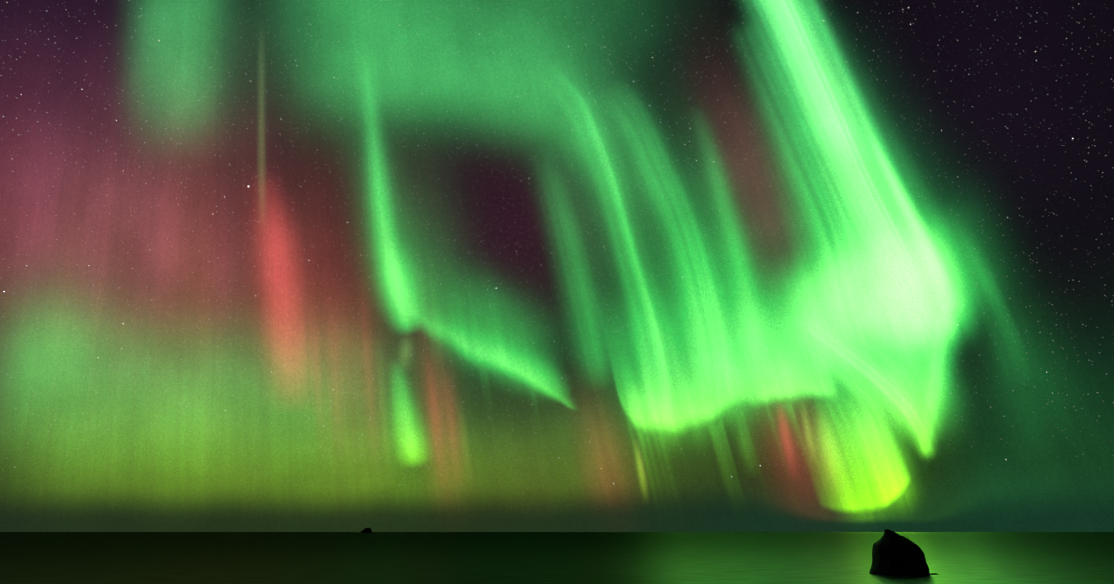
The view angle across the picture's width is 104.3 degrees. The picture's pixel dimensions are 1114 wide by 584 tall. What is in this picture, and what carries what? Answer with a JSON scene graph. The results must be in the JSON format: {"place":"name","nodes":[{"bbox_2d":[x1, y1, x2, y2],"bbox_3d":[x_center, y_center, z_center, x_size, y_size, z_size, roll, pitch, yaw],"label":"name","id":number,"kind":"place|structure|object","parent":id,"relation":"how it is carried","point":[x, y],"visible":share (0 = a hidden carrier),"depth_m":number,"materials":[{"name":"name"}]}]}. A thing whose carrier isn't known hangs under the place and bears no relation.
{"place":"outdoors","nodes":[
{"label":"outdoors","id":0,"kind":"place"},
{"bbox_2d":[0,532,1113,583],"bbox_3d":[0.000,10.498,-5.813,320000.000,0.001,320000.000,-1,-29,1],"label":"sea water","id":1,"kind":"structure","parent":0,"point":[521,558],"depth_m":223.34,"materials":[{"name":"green liquid"}]},
{"bbox_2d":[361,527,371,532],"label":"rock","id":2,"kind":"object","parent":1,"relation":"on","point":[366,530],"visible":0.85,"depth_m":5306.50,"materials":[{"name":"stone"}]},
{"bbox_2d":[869,529,929,575],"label":"sea stack rock","id":3,"kind":"object","parent":1,"relation":"in","point":[893,553],"visible":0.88,"depth_m":140.20,"materials":[{"name":"black stone"}]},
{"bbox_2d":[0,0,1113,531],"label":"sky","id":4,"kind":"structure","parent":0,"point":[203,328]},
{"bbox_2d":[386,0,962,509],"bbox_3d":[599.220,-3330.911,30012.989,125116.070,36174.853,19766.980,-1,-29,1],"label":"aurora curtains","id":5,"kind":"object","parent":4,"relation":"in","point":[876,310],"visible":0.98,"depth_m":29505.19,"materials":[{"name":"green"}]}
]}

